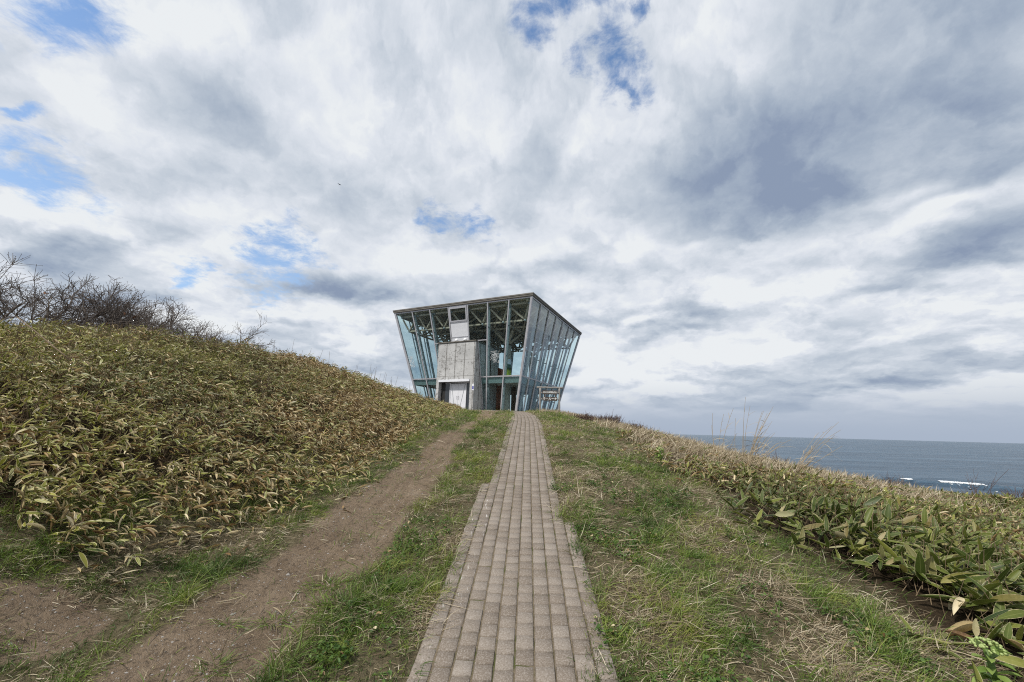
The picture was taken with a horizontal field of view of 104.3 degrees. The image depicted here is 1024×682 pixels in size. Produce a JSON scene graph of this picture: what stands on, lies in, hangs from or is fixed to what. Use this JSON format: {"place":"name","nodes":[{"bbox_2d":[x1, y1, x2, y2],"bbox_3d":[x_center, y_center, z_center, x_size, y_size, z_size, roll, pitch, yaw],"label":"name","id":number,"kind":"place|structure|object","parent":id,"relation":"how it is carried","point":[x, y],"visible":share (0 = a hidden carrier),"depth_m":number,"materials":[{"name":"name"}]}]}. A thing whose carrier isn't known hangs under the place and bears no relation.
{"place":"outdoors","nodes":[
{"label":"outdoors","id":0,"kind":"place"},
{"bbox_2d":[0,351,1023,681],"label":"ground","id":1,"kind":"structure","parent":0,"point":[190,639],"depth_m":2.65,"materials":[{"name":"green plant"}]},
{"bbox_2d":[0,252,110,329],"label":"bare shrub","id":2,"kind":"object","parent":1,"relation":"on","point":[5,308],"visible":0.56,"depth_m":8.24,"materials":[{"name":"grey plant"}]},
{"bbox_2d":[0,271,134,330],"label":"bare shrub","id":3,"kind":"object","parent":1,"relation":"on","point":[35,295],"visible":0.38,"depth_m":8.47,"materials":[{"name":"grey plant"}]},
{"bbox_2d":[51,275,164,332],"bbox_3d":[-8.709,-0.402,8.632,1.889,1.845,1.384,0,-13,5],"label":"bare shrub","id":4,"kind":"object","parent":1,"relation":"on","point":[114,296],"visible":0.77,"depth_m":8.51,"materials":[{"name":"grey plant"}]},
{"bbox_2d":[66,294,159,329],"bbox_3d":[-9.035,-0.304,9.076,2.838,1.998,1.514,-8,-16,36],"label":"bare shrub","id":5,"kind":"object","parent":1,"relation":"on","point":[130,315],"visible":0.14,"depth_m":8.76,"materials":[{"name":"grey plant"}]},
{"bbox_2d":[39,279,204,341],"bbox_3d":[-8.326,-0.275,8.682,2.859,2.031,2.225,2,-13,0],"label":"bare shrub","id":6,"kind":"object","parent":1,"relation":"on","point":[119,312],"visible":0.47,"depth_m":8.49,"materials":[{"name":"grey plant"}]},
{"bbox_2d":[60,300,197,333],"bbox_3d":[-9.048,-0.304,9.439,1.550,1.747,2.398,-6,-15,32],"label":"bare shrub","id":7,"kind":"object","parent":1,"relation":"on","point":[169,318],"visible":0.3,"depth_m":9.87,"materials":[{"name":"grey plant"}]},
{"bbox_2d":[118,301,166,329],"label":"bare shrub","id":8,"kind":"object","parent":1,"relation":"on","point":[146,316],"visible":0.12,"depth_m":10.18,"materials":[{"name":"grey plant"}]},
{"bbox_2d":[126,296,184,334],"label":"bare shrub","id":9,"kind":"object","parent":1,"relation":"on","point":[170,310],"visible":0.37,"depth_m":9.96,"materials":[{"name":"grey plant"}]},
{"bbox_2d":[136,315,187,337],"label":"bare shrub","id":10,"kind":"object","parent":1,"relation":"on","point":[173,330],"visible":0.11,"depth_m":10.56,"materials":[{"name":"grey plant"}]},
{"bbox_2d":[160,316,223,342],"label":"bare shrub","id":11,"kind":"object","parent":1,"relation":"on","point":[194,332],"visible":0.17,"depth_m":11.30,"materials":[{"name":"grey plant"}]},
{"bbox_2d":[170,321,243,344],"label":"bare shrub","id":12,"kind":"object","parent":1,"relation":"on","point":[196,330],"visible":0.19,"depth_m":10.58,"materials":[{"name":"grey plant"}]},
{"bbox_2d":[182,648,242,679],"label":"grass tuft","id":13,"kind":"object","parent":1,"relation":"on","point":[199,666],"visible":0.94,"depth_m":1.95,"materials":[{"name":"green plant"}]},
{"bbox_2d":[205,329,231,344],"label":"bare shrub","id":14,"kind":"object","parent":1,"relation":"on","point":[218,337],"visible":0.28,"depth_m":11.54,"materials":[{"name":"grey plant"}]},
{"bbox_2d":[207,612,253,629],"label":"grass tuft","id":15,"kind":"object","parent":1,"relation":"on","point":[222,624],"visible":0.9,"depth_m":2.24,"materials":[{"name":"green plant"}]},
{"bbox_2d":[2,435,466,681],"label":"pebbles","id":16,"kind":"object","parent":1,"relation":"on","point":[220,601],"visible":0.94,"depth_m":2.28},
{"bbox_2d":[0,317,470,566],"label":"bamboo grass","id":17,"kind":"structure","parent":1,"relation":"on","point":[403,404],"depth_m":4.46,"materials":[{"name":"green plant"}]},
{"bbox_2d":[17,317,70,359],"bbox_3d":[-5.700,-0.020,4.862,1.058,0.591,0.022,0,-13,9],"label":"dead stick","id":18,"kind":"object","parent":17,"relation":"on","point":[58,350],"visible":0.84,"depth_m":4.85,"materials":[{"name":"brown wood"}]},
{"bbox_2d":[50,415,453,589],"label":"fallen leaves","id":19,"kind":"object","parent":1,"relation":"on","point":[184,540],"visible":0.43,"depth_m":3.25,"materials":[{"name":"brown plant"}]},
{"bbox_2d":[245,365,276,403],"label":"dry weed","id":20,"kind":"object","parent":1,"relation":"on","point":[260,381],"visible":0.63,"depth_m":6.21,"materials":[{"name":"brown plant"}]},
{"bbox_2d":[232,313,296,352],"bbox_3d":[-7.649,0.036,12.351,1.881,1.913,1.328,9,-14,-29],"label":"bare shrub","id":21,"kind":"object","parent":1,"relation":"on","point":[255,330],"visible":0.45,"depth_m":12.18,"materials":[{"name":"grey plant"}]},
{"bbox_2d":[247,607,303,630],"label":"grass tuft","id":22,"kind":"object","parent":1,"relation":"on","point":[275,619],"visible":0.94,"depth_m":2.30,"materials":[{"name":"green plant"}]},
{"bbox_2d":[290,568,364,593],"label":"grass tuft","id":23,"kind":"object","parent":1,"relation":"on","point":[346,580],"visible":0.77,"depth_m":2.75,"materials":[{"name":"green plant"}]},
{"bbox_2d":[288,580,386,620],"bbox_3d":[-1.060,1.603,2.450,0.706,0.173,0.458,2,-13,0],"label":"grass tuft","id":24,"kind":"object","parent":1,"relation":"on","point":[325,605],"visible":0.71,"depth_m":2.45,"materials":[{"name":"green plant"}]},
{"bbox_2d":[393,292,581,410],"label":"lookout building","id":25,"kind":"structure","parent":1,"relation":"on","point":[471,374],"depth_m":32.61,"materials":[{"name":"blue green glass"},{"name":"grey metal"},{"name":"concrete"}]},
{"bbox_2d":[449,305,466,321],"bbox_3d":[-4.335,-2.172,32.080,1.681,1.170,0.380,-4,-14,25],"label":"window frame","id":26,"kind":"structure","parent":25,"relation":"in","point":[458,307],"depth_m":32.06,"materials":[{"name":"metal"}]},
{"bbox_2d":[6,440,999,681],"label":"loose straw","id":27,"kind":"object","parent":1,"relation":"on","point":[600,570],"visible":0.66,"depth_m":2.73,"materials":[{"name":"beige plant"}]},
{"bbox_2d":[0,407,1023,681],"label":"grass","id":28,"kind":"structure","parent":1,"relation":"on","point":[676,601],"depth_m":2.65,"materials":[{"name":"green plant"}]},
{"bbox_2d":[0,295,1023,675],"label":"bamboo stems","id":29,"kind":"object","parent":1,"relation":"on","point":[92,387],"visible":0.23,"depth_m":4.55,"materials":[{"name":"green plant"}]},
{"bbox_2d":[537,386,562,409],"bbox_3d":[2.355,3.828,24.757,1.656,2.002,0.185,1,-13,3],"label":"name sign","id":30,"kind":"object","parent":1,"relation":"on","point":[544,392],"visible":0.99,"depth_m":24.79,"materials":[{"name":"white wood"}]},
{"bbox_2d":[574,411,594,420],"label":"twiggy bush","id":31,"kind":"object","parent":1,"relation":"on","point":[586,417],"visible":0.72,"depth_m":13.10,"materials":[{"name":"plant"}]},
{"bbox_2d":[590,413,622,423],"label":"twiggy bush","id":32,"kind":"object","parent":1,"relation":"on","point":[608,417],"visible":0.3,"depth_m":12.33,"materials":[{"name":"plant"}]},
{"bbox_2d":[583,611,650,645],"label":"grass tuft","id":33,"kind":"object","parent":1,"relation":"on","point":[618,626],"visible":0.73,"depth_m":2.25,"materials":[{"name":"green plant"}]},
{"bbox_2d":[307,430,938,681],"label":"clover","id":34,"kind":"object","parent":1,"relation":"on","point":[344,656],"visible":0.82,"depth_m":2.51,"materials":[{"name":"green plant"}]},
{"bbox_2d":[626,420,652,430],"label":"twiggy bush","id":35,"kind":"object","parent":1,"relation":"on","point":[636,425],"visible":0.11,"depth_m":11.84,"materials":[{"name":"brown plant"}]},
{"bbox_2d":[654,447,664,463],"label":"butterbur flower","id":36,"kind":"object","parent":1,"relation":"on","point":[659,452],"visible":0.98,"depth_m":6.36,"materials":[{"name":"green plant"}]},
{"bbox_2d":[711,410,736,466],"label":"dry grass clump","id":37,"kind":"object","parent":1,"relation":"on","point":[719,438],"visible":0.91,"depth_m":6.71,"materials":[{"name":"plant"}]},
{"bbox_2d":[735,397,770,466],"bbox_3d":[4.111,1.586,6.742,0.667,1.294,0.559,-3,-13,20],"label":"dry grass clump","id":38,"kind":"object","parent":1,"relation":"on","point":[755,451],"visible":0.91,"depth_m":6.75,"materials":[{"name":"plant"}]},
{"bbox_2d":[749,423,790,464],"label":"dry grass clump","id":39,"kind":"object","parent":1,"relation":"on","point":[767,449],"visible":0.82,"depth_m":7.36,"materials":[{"name":"plant"}]},
{"bbox_2d":[538,409,1021,521],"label":"dry grass","id":40,"kind":"structure","parent":1,"relation":"on","point":[692,445],"depth_m":7.56,"materials":[{"name":"beige plant"}]},
{"bbox_2d":[586,419,1023,681],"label":"bamboo grass","id":41,"kind":"structure","parent":1,"relation":"on","point":[921,568],"depth_m":3.60,"materials":[{"name":"green plant"}]},
{"bbox_2d":[791,427,841,474],"bbox_3d":[5.276,1.915,6.931,0.760,1.012,0.921,-10,-17,43],"label":"dry grass clump","id":42,"kind":"object","parent":1,"relation":"on","point":[805,457],"visible":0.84,"depth_m":6.84,"materials":[{"name":"plant"}]},
{"bbox_2d":[882,471,909,485],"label":"twiggy bush","id":43,"kind":"object","parent":1,"relation":"on","point":[894,480],"visible":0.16,"depth_m":10.74,"materials":[{"name":"plant"}]},
{"bbox_2d":[956,469,1008,494],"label":"twiggy bush","id":44,"kind":"object","parent":1,"relation":"on","point":[975,489],"visible":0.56,"depth_m":8.93,"materials":[{"name":"brown plant"}]},
{"bbox_2d":[965,636,1021,681],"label":"butterbur flower","id":45,"kind":"object","parent":1,"relation":"on","point":[997,649],"visible":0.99,"depth_m":1.89,"materials":[{"name":"green plant"}]},
{"bbox_2d":[999,486,1023,497],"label":"twiggy bush","id":46,"kind":"object","parent":1,"relation":"on","point":[1022,494],"visible":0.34,"depth_m":8.45,"materials":[{"name":"plant"}]},
{"bbox_2d":[0,0,1023,442],"label":"sky","id":47,"kind":"structure","parent":0,"point":[810,212],"materials":[{"name":"white"}]},
{"bbox_2d":[406,411,618,681],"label":"paved path","id":48,"kind":"structure","parent":0,"point":[504,662],"depth_m":2.54,"materials":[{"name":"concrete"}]},
{"bbox_2d":[666,434,1023,497],"bbox_3d":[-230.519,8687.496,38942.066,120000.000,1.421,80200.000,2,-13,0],"label":"sea","id":49,"kind":"structure","parent":0,"point":[928,463],"depth_m":270.90,"materials":[{"name":"liquid"}]},
{"bbox_2d":[900,478,997,491],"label":"surf foam","id":50,"kind":"object","parent":49,"relation":"on","point":[953,482],"visible":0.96,"depth_m":108.28,"materials":[{"name":"white"}]}
]}

